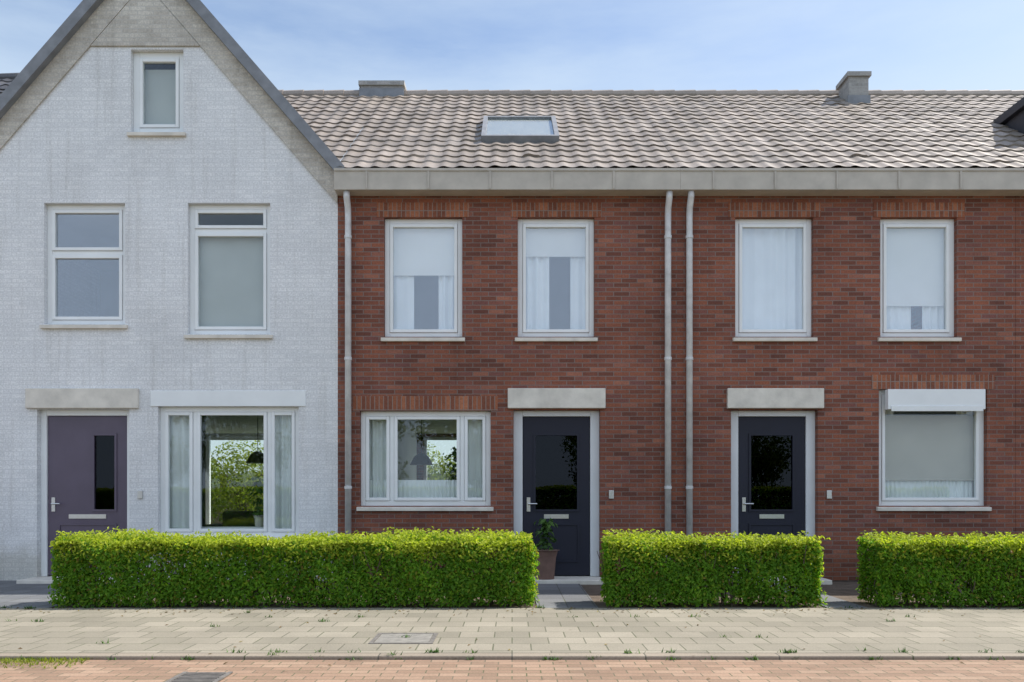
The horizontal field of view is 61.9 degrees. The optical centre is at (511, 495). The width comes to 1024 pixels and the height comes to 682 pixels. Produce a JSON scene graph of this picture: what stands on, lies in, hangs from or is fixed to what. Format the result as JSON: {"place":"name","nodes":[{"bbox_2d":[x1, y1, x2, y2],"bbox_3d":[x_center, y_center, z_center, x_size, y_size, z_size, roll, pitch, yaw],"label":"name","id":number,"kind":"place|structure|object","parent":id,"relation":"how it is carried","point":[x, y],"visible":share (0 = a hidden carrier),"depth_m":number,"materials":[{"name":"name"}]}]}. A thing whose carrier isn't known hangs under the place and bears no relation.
{"place":"outdoors","nodes":[
{"label":"outdoors","id":0,"kind":"place"},
{"bbox_2d":[0,581,138,607],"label":"garden path","id":1,"kind":"structure","parent":0,"point":[13,594],"depth_m":10.22,"materials":[{"name":"grey concrete"}]},
{"bbox_2d":[206,511,263,526],"bbox_3d":[-5.000,0.730,17.220,2.320,0.820,0.840,0,0,0],"label":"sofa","id":2,"kind":"object","parent":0,"point":[237,519],"visible":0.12,"depth_m":17.42,"materials":[{"name":"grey fabric"}]},
{"bbox_2d":[443,446,456,479],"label":"potted plant","id":3,"kind":"object","parent":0,"point":[453,470],"visible":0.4,"depth_m":12.40,"materials":[{"name":"green plant"}]},
{"bbox_2d":[0,608,1023,652],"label":"pavement","id":4,"kind":"structure","parent":0,"point":[525,630],"depth_m":7.58,"materials":[{"name":"concrete"}]},
{"bbox_2d":[368,633,437,643],"bbox_3d":[-0.900,1.196,7.150,0.520,0.009,0.520,0,0,0],"label":"inspection cover","id":5,"kind":"object","parent":4,"relation":"on","point":[397,638],"visible":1,"depth_m":7.12,"materials":[{"name":"metal"}]},
{"bbox_2d":[0,604,1023,659],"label":"weeds","id":6,"kind":"object","parent":4,"relation":"on","point":[627,651],"visible":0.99,"depth_m":6.52,"materials":[{"name":"green plant"}]},
{"bbox_2d":[0,660,1023,681],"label":"road","id":7,"kind":"structure","parent":0,"point":[579,670],"depth_m":5.99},
{"bbox_2d":[0,656,97,668],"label":"moss","id":8,"kind":"object","parent":7,"relation":"on","point":[19,660],"visible":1,"depth_m":6.27,"materials":[{"name":"green plant"}]},
{"bbox_2d":[165,671,232,681],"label":"road gully","id":9,"kind":"object","parent":7,"relation":"on","point":[185,676],"visible":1,"depth_m":5.74,"materials":[{"name":"metal"}]},
{"bbox_2d":[6,607,1023,678],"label":"leaf litter","id":10,"kind":"object","parent":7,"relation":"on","point":[477,609],"visible":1,"depth_m":8.90,"materials":[{"name":"brown plant"}]},
{"bbox_2d":[0,0,1023,473],"label":"sky","id":11,"kind":"structure","parent":0,"point":[297,44],"materials":[{"name":"blue"}]},
{"bbox_2d":[57,581,1023,607],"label":"garden soil","id":12,"kind":"structure","parent":0,"point":[845,590],"depth_m":9.47,"materials":[{"name":"brown soil"}]},
{"bbox_2d":[0,73,18,94],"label":"terraced house","id":13,"kind":"structure","parent":12,"relation":"on","point":[6,79],"depth_m":16.32,"materials":[{"name":"tile"}]},
{"bbox_2d":[0,0,382,583],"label":"white gable house","id":14,"kind":"structure","parent":12,"relation":"on","point":[168,254],"depth_m":12.00,"materials":[{"name":"paint"}]},
{"bbox_2d":[39,205,127,328],"bbox_3d":[-6.010,-3.225,12.065,1.220,1.770,0.230,0,0,0],"label":"window","id":15,"kind":"structure","parent":14,"relation":"in","point":[54,252],"depth_m":12.08,"materials":[{"name":"white paint"}]},
{"bbox_2d":[48,416,126,574],"bbox_3d":[-6.030,0.008,12.117,1.130,2.265,0.126,0,0,0],"label":"door","id":16,"kind":"structure","parent":14,"relation":"in","point":[87,455],"depth_m":12.13,"materials":[{"name":"purple paint"}]},
{"bbox_2d":[127,53,185,136],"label":"window","id":17,"kind":"structure","parent":14,"relation":"in","point":[158,94],"depth_m":12.08,"materials":[{"name":"white paint"}]},
{"bbox_2d":[184,205,272,338],"bbox_3d":[-3.980,-3.155,12.068,1.240,1.910,0.235,0,0,0],"label":"window","id":18,"kind":"structure","parent":14,"relation":"in","point":[230,264],"depth_m":12.18,"materials":[{"name":"white paint"}]},
{"bbox_2d":[160,407,298,540],"bbox_3d":[-3.990,-0.295,12.104,2.060,1.910,0.307,0,0,0],"label":"window","id":19,"kind":"structure","parent":14,"relation":"in","point":[180,427],"depth_m":12.08,"materials":[{"name":"white paint"}]},
{"bbox_2d":[206,437,263,523],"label":"garden window","id":20,"kind":"structure","parent":14,"relation":"in","point":[208,439],"depth_m":20.80,"materials":[{"name":"white paint"}]},
{"bbox_2d":[246,416,263,463],"bbox_3d":[-4.350,-1.025,14.600,0.400,0.950,0.400,0,0,0],"label":"pendant lamp","id":21,"kind":"object","parent":14,"relation":"hanging from","point":[256,457],"visible":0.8,"depth_m":14.48,"materials":[{"name":"black metal"}]},
{"bbox_2d":[247,476,263,526],"bbox_3d":[-3.688,0.090,12.414,0.324,0.740,0.229,0,0,0],"label":"potted plant","id":22,"kind":"object","parent":14,"relation":"on","point":[259,517],"visible":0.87,"depth_m":12.38,"materials":[{"name":"green plant"}]},
{"bbox_2d":[47,526,539,607],"bbox_3d":[-2.360,0.778,9.452,5.356,0.890,0.819,0,0,0],"label":"hedge","id":23,"kind":"object","parent":12,"relation":"on","point":[349,557],"visible":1,"depth_m":9.16,"materials":[{"name":"green plant"}]},
{"bbox_2d":[334,80,680,584],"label":"red brick house","id":24,"kind":"structure","parent":12,"relation":"on","point":[507,290],"depth_m":12.00,"materials":[{"name":"red brick"}]},
{"bbox_2d":[410,420,432,464],"bbox_3d":[-1.550,-1.010,14.600,0.400,0.980,0.400,0,0,0],"label":"pendant lamp","id":25,"kind":"object","parent":24,"relation":"hanging from","point":[421,458],"visible":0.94,"depth_m":14.48,"materials":[{"name":"black metal"}]},
{"bbox_2d":[381,219,464,341],"bbox_3d":[-1.250,-3.035,12.104,1.180,1.750,0.308,0,0,0],"label":"window","id":26,"kind":"structure","parent":24,"relation":"in","point":[413,247],"depth_m":12.18,"materials":[{"name":"white paint"}]},
{"bbox_2d":[356,411,493,510],"bbox_3d":[-1.220,-0.485,12.103,1.920,1.410,0.307,0,0,0],"label":"window","id":27,"kind":"structure","parent":24,"relation":"in","point":[380,484],"depth_m":12.08,"materials":[{"name":"white paint"}]},
{"bbox_2d":[424,437,456,479],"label":"garden window","id":28,"kind":"structure","parent":24,"relation":"in","point":[425,438],"depth_m":20.80,"materials":[{"name":"white paint"}]},
{"bbox_2d":[534,518,558,579],"bbox_3d":[0.455,0.729,11.760,0.414,0.841,0.408,0,0,0],"label":"potted plant","id":29,"kind":"object","parent":24,"relation":"on","point":[546,559],"visible":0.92,"depth_m":11.67,"materials":[{"name":"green plant"}]},
{"bbox_2d":[515,219,597,341],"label":"window","id":30,"kind":"structure","parent":24,"relation":"in","point":[539,240],"depth_m":12.18,"materials":[{"name":"white paint"}]},
{"bbox_2d":[523,417,589,574],"bbox_3d":[0.630,0.013,12.117,0.950,2.255,0.126,0,0,0],"label":"door","id":31,"kind":"structure","parent":24,"relation":"in","point":[556,450],"depth_m":12.13,"materials":[{"name":"blue paint"}]},
{"bbox_2d":[597,529,830,607],"bbox_3d":[2.227,0.796,9.446,2.560,0.852,0.771,0,0,0],"label":"hedge","id":32,"kind":"object","parent":12,"relation":"on","point":[796,555],"visible":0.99,"depth_m":9.18,"materials":[{"name":"green plant"}]},
{"bbox_2d":[633,71,1023,584],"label":"red brick house","id":33,"kind":"structure","parent":12,"relation":"on","point":[845,313],"depth_m":12.00,"materials":[{"name":"red brick"}]},
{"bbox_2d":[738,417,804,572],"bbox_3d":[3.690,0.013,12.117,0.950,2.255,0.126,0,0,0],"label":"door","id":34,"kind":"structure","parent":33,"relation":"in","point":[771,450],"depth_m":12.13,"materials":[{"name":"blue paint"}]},
{"bbox_2d":[732,219,817,341],"bbox_3d":[3.690,-3.035,12.104,1.180,1.750,0.308,0,0,0],"label":"window","id":35,"kind":"structure","parent":33,"relation":"in","point":[773,265],"depth_m":12.22,"materials":[{"name":"white paint"}]},
{"bbox_2d":[878,219,961,341],"bbox_3d":[5.720,-3.035,12.103,1.160,1.750,0.307,0,0,0],"label":"window","id":36,"kind":"structure","parent":33,"relation":"in","point":[917,255],"depth_m":12.18,"materials":[{"name":"white paint"}]},
{"bbox_2d":[876,390,991,510],"bbox_3d":[5.920,-0.635,12.102,1.600,1.710,0.305,0,0,0],"label":"window","id":37,"kind":"structure","parent":33,"relation":"in","point":[925,460],"depth_m":12.18,"materials":[{"name":"white paint"}]},
{"bbox_2d":[855,530,1023,607],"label":"hedge","id":38,"kind":"object","parent":12,"relation":"on","point":[976,570],"visible":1,"depth_m":9.19,"materials":[{"name":"green plant"}]},
{"bbox_2d":[881,90,1023,577],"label":"terraced house","id":39,"kind":"structure","parent":12,"relation":"on","point":[991,121],"depth_m":13.70,"materials":[{"name":"red brick"}]},
{"bbox_2d":[533,584,597,607],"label":"garden path","id":40,"kind":"structure","parent":0,"point":[563,596],"depth_m":10.12,"materials":[{"name":"grey concrete"}]},
{"bbox_2d":[771,584,866,607],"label":"garden path","id":41,"kind":"structure","parent":0,"point":[833,602],"depth_m":9.46,"materials":[{"name":"grey concrete"}]},
{"label":"lawn","id":42,"kind":"structure","parent":0,"visible":0},
{"bbox_2d":[211,460,228,521],"bbox_3d":[-10.285,-0.083,27.398,2.453,2.721,2.440,0,0,0],"label":"garden shrub","id":43,"kind":"object","parent":42,"relation":"on","point":[212,495],"visible":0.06,"depth_m":27.27,"materials":[{"name":"green plant"}]},
{"bbox_2d":[211,440,263,521],"bbox_3d":[-8.494,-0.292,27.010,2.718,3.136,2.742,0,0,0],"label":"garden shrub","id":44,"kind":"object","parent":42,"relation":"on","point":[245,480],"visible":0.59,"depth_m":26.55,"materials":[{"name":"green plant"}]},
{"bbox_2d":[211,472,452,524],"bbox_3d":[-1.502,0.240,29.465,27.085,2.120,0.130,0,0,0],"label":"hedge","id":45,"kind":"object","parent":42,"relation":"on","point":[216,520],"depth_m":29.50,"materials":[{"name":"green plant"}]},
{"bbox_2d":[427,442,448,479],"bbox_3d":[-3.303,-0.325,27.206,2.586,3.206,2.627,0,0,0],"label":"garden shrub","id":46,"kind":"object","parent":42,"relation":"on","point":[432,459],"visible":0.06,"depth_m":27.01,"materials":[{"name":"green plant"}]},
{"bbox_2d":[427,453,456,479],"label":"garden shrub","id":47,"kind":"object","parent":42,"relation":"on","point":[441,476],"visible":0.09,"depth_m":27.12,"materials":[{"name":"green plant"}]},
{"label":"ground","id":48,"kind":"structure","parent":0,"visible":0},
{"bbox_2d":[0,653,1023,659],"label":"kerb","id":49,"kind":"structure","parent":48,"relation":"on","point":[559,656],"depth_m":6.38,"materials":[{"name":"concrete"}]}
]}

